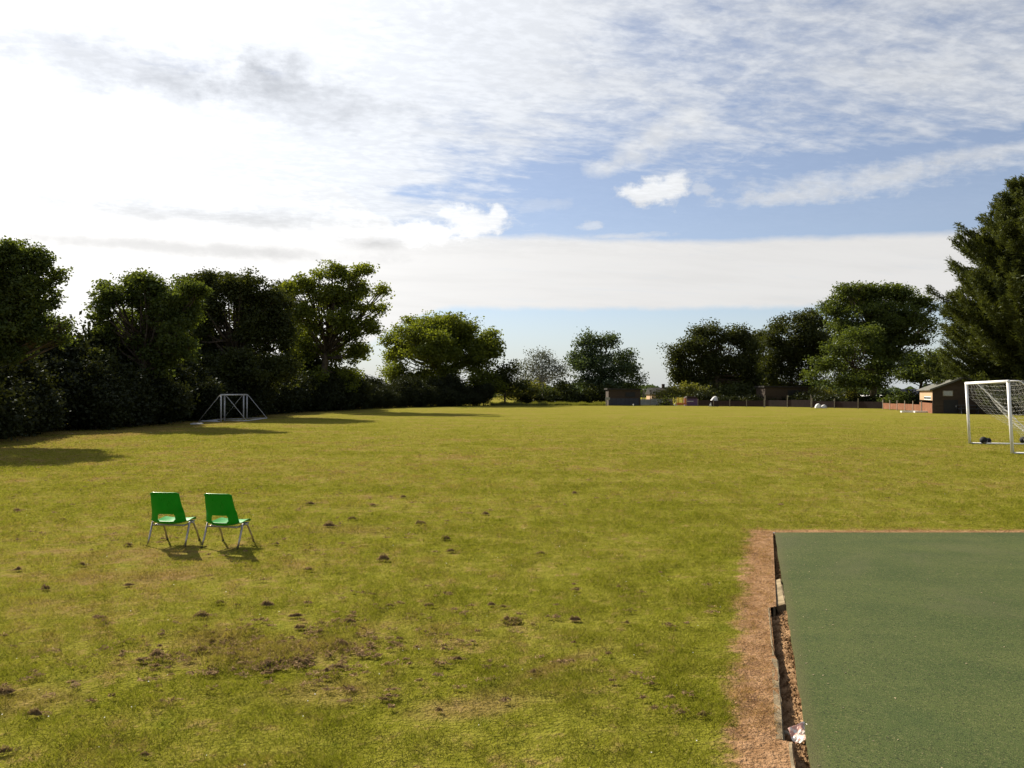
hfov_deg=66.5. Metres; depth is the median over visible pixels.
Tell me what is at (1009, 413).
football goal
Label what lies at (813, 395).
hedge shrub
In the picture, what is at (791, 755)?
kerb board
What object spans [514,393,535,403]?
hedge shrub
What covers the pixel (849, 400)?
hedge shrub
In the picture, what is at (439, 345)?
broadleaf tree
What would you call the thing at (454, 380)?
hedge shrub
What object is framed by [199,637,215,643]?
turf clump
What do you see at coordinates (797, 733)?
wrapper
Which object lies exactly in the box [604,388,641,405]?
flat roof hut
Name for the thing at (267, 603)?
turf clump
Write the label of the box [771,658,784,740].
kerb board
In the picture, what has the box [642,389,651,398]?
open shelter
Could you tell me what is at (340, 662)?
dry clippings
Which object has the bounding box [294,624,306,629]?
turf clump
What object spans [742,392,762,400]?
hedge shrub
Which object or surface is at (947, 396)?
garden shed
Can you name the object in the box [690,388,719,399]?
hedge shrub
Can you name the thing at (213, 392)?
hedge shrub
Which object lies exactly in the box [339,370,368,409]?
hedge shrub
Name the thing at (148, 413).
hedge shrub
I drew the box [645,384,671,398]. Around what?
house
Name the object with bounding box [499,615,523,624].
turf clump
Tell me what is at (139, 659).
turf clump
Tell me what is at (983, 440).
football
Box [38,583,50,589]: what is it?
turf clump
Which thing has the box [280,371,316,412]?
hedge shrub
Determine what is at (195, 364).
hedge shrub
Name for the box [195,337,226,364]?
hedge shrub
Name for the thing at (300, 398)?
hedge shrub
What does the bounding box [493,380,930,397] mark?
distant wood
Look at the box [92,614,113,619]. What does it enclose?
turf clump
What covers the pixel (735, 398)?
hedge shrub
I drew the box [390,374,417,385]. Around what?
hedge shrub
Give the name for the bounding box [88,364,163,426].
hedge shrub
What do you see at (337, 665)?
turf clump
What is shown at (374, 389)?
hedge shrub
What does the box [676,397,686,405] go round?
play panel
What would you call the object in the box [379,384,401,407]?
hedge shrub
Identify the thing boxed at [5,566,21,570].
turf clump
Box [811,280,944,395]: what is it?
oak tree
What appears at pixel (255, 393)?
hedge shrub
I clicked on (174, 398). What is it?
hedge shrub
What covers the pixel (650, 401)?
board fence
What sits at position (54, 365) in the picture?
hedge shrub
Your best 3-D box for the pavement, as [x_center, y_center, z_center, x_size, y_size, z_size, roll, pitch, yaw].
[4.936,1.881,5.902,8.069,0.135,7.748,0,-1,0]
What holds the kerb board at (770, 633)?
on the soil
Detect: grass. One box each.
[490,400,605,405]
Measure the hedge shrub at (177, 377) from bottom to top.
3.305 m
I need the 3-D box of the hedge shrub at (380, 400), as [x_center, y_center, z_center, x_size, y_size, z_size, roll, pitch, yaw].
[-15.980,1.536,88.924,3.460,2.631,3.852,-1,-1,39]
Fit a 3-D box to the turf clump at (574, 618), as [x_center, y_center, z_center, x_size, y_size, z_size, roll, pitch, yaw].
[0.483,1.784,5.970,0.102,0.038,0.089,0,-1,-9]
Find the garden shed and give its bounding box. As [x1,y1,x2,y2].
[916,377,1000,413]
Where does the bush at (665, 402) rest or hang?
on the ground at (766, 751)
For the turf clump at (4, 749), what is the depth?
3.78 m
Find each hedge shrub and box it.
[0,365,51,436]
[0,375,39,440]
[1,370,43,426]
[6,349,63,433]
[9,356,67,436]
[25,385,74,432]
[29,349,90,430]
[35,315,101,426]
[57,355,135,429]
[58,354,138,429]
[69,332,104,361]
[75,310,136,367]
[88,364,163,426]
[109,374,164,426]
[113,362,164,425]
[130,365,200,424]
[160,373,198,421]
[170,360,208,420]
[176,393,205,420]
[181,360,228,419]
[182,348,204,378]
[187,376,235,420]
[192,366,240,417]
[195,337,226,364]
[216,383,245,416]
[224,371,270,417]
[241,380,279,415]
[257,382,285,414]
[262,350,293,362]
[268,380,301,413]
[269,339,329,372]
[275,372,307,413]
[278,374,310,412]
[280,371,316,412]
[291,371,323,411]
[297,358,314,373]
[316,369,345,410]
[319,372,347,410]
[335,376,359,409]
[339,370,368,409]
[341,368,377,408]
[363,374,381,388]
[366,381,380,408]
[370,389,386,407]
[374,376,393,387]
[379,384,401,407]
[379,386,397,407]
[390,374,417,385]
[390,377,423,406]
[393,388,410,407]
[409,375,426,406]
[417,383,439,406]
[422,375,449,405]
[438,373,464,405]
[455,384,476,405]
[467,383,478,404]
[470,390,484,405]
[473,383,496,405]
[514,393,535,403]
[531,394,551,402]
[573,392,593,402]
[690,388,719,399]
[717,394,731,400]
[726,393,747,400]
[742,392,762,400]
[784,389,811,399]
[801,392,823,399]
[836,388,869,401]
[854,394,874,401]
[866,389,900,401]
[885,389,919,403]
[906,394,919,404]
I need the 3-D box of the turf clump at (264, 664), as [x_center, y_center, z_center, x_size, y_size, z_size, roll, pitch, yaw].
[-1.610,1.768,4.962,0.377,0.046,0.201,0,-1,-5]
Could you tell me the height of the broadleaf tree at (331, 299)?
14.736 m
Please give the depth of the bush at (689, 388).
116.34 m
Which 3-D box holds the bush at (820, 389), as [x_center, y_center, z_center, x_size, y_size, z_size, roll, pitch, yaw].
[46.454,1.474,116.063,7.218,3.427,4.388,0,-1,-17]
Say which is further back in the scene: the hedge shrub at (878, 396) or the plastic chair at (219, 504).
the hedge shrub at (878, 396)
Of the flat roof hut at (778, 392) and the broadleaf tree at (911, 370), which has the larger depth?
the flat roof hut at (778, 392)
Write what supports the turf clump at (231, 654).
on the ground at (766, 751)
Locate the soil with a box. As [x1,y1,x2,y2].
[770,533,809,767]
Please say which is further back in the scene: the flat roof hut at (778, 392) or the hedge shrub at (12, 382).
the flat roof hut at (778, 392)
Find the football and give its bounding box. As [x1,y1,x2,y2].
[979,437,987,443]
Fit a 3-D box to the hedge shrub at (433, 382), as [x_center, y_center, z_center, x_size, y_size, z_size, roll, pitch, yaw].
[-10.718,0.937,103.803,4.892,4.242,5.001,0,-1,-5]
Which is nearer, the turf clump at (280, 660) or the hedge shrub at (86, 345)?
the turf clump at (280, 660)
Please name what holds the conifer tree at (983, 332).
on the ground at (766, 751)
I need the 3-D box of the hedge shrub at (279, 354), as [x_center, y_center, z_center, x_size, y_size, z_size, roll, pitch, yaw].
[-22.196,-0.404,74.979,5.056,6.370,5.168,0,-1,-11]
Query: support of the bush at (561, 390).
on the ground at (766, 751)
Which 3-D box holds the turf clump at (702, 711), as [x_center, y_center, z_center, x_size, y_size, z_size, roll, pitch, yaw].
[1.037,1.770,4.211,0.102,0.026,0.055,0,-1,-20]
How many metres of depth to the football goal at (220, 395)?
47.43 m
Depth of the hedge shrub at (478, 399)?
105.88 m
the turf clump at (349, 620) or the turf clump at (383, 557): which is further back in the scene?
the turf clump at (383, 557)
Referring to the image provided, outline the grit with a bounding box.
[787,536,989,767]
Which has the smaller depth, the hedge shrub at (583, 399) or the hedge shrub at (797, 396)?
the hedge shrub at (797, 396)
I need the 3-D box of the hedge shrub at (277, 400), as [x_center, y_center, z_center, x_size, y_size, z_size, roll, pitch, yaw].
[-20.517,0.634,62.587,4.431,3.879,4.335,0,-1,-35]
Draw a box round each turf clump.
[0,687,14,694]
[0,744,21,753]
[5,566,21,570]
[23,707,51,715]
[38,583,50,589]
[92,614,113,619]
[120,582,133,585]
[135,657,152,663]
[138,751,154,755]
[146,648,164,656]
[190,609,216,617]
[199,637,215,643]
[216,650,241,658]
[229,657,282,670]
[257,599,273,605]
[272,656,290,662]
[287,612,305,616]
[290,656,311,666]
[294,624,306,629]
[306,628,325,634]
[323,520,339,526]
[329,664,348,668]
[332,638,350,646]
[341,617,355,622]
[378,553,389,560]
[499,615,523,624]
[569,615,580,621]
[696,710,710,716]
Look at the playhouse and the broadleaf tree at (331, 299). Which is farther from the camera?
the playhouse
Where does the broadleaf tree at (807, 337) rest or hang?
on the ground at (766, 751)
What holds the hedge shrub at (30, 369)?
on the ground at (766, 751)
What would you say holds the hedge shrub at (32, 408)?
on the ground at (766, 751)
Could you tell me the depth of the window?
66.17 m
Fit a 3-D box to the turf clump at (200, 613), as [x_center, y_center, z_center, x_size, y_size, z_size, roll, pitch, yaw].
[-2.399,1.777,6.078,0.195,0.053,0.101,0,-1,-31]
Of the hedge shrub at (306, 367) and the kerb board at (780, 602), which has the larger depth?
the hedge shrub at (306, 367)
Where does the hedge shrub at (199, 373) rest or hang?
on the ground at (766, 751)
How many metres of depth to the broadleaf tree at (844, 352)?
104.17 m
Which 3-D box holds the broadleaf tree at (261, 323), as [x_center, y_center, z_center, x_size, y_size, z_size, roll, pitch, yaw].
[-20.341,-3.065,57.420,8.884,11.154,9.922,1,-1,-41]
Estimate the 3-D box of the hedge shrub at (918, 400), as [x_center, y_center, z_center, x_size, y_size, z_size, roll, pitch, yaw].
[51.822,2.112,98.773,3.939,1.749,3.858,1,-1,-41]
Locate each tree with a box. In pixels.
[0,235,80,365]
[81,267,213,424]
[172,266,305,416]
[271,279,320,350]
[278,259,395,409]
[376,309,508,392]
[485,359,534,400]
[513,345,573,394]
[563,327,643,392]
[656,317,775,398]
[737,329,785,383]
[755,307,836,391]
[796,321,902,392]
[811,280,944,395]
[887,347,954,394]
[919,173,1023,414]
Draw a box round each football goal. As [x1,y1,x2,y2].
[198,394,243,421]
[224,394,266,420]
[965,380,1023,453]
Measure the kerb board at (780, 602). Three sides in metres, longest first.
0.913 x 0.146 x 0.090 m
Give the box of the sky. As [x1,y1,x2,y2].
[0,0,1023,388]
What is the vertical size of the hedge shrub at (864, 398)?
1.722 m
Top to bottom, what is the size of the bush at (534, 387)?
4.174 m
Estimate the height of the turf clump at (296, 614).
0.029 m
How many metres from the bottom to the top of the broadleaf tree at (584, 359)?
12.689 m
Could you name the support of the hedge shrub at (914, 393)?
on the ground at (766, 751)
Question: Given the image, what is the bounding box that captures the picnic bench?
[956,405,981,413]
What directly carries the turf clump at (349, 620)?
on the ground at (766, 751)
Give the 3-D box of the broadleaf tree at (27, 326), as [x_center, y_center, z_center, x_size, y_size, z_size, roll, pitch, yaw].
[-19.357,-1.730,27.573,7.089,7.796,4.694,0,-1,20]
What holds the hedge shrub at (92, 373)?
on the ground at (766, 751)
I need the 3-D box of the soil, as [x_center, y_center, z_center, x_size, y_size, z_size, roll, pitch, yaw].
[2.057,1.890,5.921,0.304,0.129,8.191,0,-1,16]
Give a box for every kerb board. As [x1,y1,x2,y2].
[768,608,773,655]
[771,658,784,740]
[772,607,775,616]
[775,579,785,612]
[787,742,794,767]
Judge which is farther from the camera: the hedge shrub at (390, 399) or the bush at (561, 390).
the bush at (561, 390)
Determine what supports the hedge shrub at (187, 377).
on the ground at (766, 751)
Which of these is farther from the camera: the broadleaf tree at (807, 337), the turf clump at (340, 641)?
the broadleaf tree at (807, 337)
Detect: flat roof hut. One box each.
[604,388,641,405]
[754,386,808,399]
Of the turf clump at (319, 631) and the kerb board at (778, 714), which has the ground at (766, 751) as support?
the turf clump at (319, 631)
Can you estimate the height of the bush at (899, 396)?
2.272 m
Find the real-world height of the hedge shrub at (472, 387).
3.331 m
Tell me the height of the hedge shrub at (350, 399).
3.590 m
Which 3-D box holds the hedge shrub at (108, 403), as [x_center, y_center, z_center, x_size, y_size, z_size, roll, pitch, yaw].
[-20.202,0.398,37.639,4.049,3.769,4.139,0,-1,-16]
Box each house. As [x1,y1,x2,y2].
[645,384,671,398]
[900,389,917,396]
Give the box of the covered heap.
[709,396,717,406]
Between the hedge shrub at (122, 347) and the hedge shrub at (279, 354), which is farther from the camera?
the hedge shrub at (279, 354)
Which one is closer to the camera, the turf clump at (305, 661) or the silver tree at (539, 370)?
the turf clump at (305, 661)
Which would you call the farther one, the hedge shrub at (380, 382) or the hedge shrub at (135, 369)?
the hedge shrub at (380, 382)
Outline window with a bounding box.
[943,391,952,395]
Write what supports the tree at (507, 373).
on the ground at (766, 751)
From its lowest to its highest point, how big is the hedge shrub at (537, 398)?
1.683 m
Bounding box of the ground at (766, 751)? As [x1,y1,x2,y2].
[0,397,1023,767]
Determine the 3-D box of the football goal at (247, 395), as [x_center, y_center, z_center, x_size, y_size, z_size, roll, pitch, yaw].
[-17.310,1.499,50.952,1.423,1.682,5.020,0,-1,-3]
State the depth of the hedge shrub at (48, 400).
32.09 m
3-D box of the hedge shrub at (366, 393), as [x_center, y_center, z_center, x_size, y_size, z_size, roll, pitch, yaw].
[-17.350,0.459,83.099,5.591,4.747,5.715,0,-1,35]
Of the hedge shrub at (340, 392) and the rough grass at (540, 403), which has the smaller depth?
the hedge shrub at (340, 392)
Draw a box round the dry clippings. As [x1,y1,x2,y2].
[0,437,899,713]
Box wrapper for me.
[788,722,805,742]
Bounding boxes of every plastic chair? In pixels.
[147,492,200,546]
[200,493,254,548]
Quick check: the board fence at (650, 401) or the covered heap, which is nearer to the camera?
the covered heap
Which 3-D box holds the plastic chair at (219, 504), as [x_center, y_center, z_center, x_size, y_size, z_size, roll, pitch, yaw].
[-3.253,1.542,8.948,0.479,0.627,0.453,0,-1,13]
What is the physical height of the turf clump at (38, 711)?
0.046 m
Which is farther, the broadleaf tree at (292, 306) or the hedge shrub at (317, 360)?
the broadleaf tree at (292, 306)
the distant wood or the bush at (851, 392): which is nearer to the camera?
the bush at (851, 392)
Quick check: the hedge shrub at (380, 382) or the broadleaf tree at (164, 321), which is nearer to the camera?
the broadleaf tree at (164, 321)
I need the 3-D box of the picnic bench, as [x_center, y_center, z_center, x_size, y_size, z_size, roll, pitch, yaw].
[38.036,2.134,64.994,1.700,0.759,1.480,0,-1,22]
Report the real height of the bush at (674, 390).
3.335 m
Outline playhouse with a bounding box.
[684,396,697,405]
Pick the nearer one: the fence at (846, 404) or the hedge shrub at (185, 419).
the hedge shrub at (185, 419)
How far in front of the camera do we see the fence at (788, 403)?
94.83 m
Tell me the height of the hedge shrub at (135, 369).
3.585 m
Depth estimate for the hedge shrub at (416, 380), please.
99.21 m
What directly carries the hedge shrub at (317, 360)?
on the ground at (766, 751)
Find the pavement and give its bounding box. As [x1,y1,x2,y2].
[775,532,1023,767]
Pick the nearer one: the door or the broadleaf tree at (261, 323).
the broadleaf tree at (261, 323)
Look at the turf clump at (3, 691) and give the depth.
4.52 m
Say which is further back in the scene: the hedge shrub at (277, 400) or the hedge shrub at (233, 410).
the hedge shrub at (277, 400)
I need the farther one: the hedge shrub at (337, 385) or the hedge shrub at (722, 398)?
the hedge shrub at (722, 398)
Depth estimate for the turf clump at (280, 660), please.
5.04 m
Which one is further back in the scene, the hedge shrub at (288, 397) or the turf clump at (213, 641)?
the hedge shrub at (288, 397)
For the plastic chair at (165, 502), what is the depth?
8.90 m
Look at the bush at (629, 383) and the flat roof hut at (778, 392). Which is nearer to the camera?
the flat roof hut at (778, 392)
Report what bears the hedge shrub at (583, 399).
on the ground at (766, 751)
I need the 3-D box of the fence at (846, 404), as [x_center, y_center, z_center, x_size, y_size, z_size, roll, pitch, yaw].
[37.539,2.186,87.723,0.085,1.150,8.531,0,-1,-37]
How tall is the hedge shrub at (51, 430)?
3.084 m
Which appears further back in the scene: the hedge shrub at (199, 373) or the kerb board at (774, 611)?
the hedge shrub at (199, 373)
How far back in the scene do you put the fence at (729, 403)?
98.84 m
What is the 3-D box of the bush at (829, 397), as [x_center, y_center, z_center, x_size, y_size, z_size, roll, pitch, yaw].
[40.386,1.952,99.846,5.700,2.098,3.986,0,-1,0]
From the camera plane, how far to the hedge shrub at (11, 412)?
27.70 m
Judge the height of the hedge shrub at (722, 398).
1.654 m
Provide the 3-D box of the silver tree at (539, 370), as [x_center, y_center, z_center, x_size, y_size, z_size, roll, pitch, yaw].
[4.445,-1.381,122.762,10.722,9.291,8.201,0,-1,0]
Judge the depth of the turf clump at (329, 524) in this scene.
10.17 m
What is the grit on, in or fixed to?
on the pavement
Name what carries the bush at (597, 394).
on the ground at (766, 751)
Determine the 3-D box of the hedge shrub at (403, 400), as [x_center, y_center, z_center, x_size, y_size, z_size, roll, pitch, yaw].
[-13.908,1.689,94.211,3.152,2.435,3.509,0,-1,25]
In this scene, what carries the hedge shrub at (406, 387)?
on the ground at (766, 751)
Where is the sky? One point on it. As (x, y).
(547, 171)
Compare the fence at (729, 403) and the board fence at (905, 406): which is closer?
the board fence at (905, 406)
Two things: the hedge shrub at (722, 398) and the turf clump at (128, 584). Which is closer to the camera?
the turf clump at (128, 584)
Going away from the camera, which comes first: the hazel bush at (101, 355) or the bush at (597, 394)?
the hazel bush at (101, 355)
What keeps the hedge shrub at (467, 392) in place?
on the ground at (766, 751)
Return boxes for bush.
[64,344,125,426]
[494,378,546,402]
[536,377,580,401]
[577,383,617,402]
[619,371,649,388]
[652,383,685,400]
[653,393,675,405]
[676,380,714,396]
[806,393,850,401]
[808,383,842,395]
[840,386,865,400]
[876,390,915,403]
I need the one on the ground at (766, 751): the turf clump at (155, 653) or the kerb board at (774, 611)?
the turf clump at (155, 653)
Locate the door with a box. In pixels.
[944,400,957,413]
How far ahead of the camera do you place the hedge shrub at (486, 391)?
107.68 m
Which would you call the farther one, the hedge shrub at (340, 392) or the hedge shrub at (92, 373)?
the hedge shrub at (340, 392)
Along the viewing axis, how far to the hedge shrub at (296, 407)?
68.52 m
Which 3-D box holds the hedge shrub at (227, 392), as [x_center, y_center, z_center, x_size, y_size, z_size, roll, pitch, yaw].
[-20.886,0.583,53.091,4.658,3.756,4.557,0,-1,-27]
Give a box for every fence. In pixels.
[640,398,672,405]
[698,399,764,406]
[765,395,811,407]
[812,398,883,408]
[883,400,921,410]
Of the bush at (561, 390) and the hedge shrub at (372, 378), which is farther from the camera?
the bush at (561, 390)
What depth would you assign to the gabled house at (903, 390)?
104.63 m
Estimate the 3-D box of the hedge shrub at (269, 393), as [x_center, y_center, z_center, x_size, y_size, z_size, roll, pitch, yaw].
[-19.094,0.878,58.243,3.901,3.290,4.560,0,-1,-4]
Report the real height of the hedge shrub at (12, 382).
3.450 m
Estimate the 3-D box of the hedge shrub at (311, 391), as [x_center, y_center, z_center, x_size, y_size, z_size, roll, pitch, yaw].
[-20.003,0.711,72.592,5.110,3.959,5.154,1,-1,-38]
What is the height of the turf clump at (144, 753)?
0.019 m
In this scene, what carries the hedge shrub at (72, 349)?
on the ground at (766, 751)
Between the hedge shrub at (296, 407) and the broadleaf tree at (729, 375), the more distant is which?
the broadleaf tree at (729, 375)
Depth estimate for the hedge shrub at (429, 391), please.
98.14 m

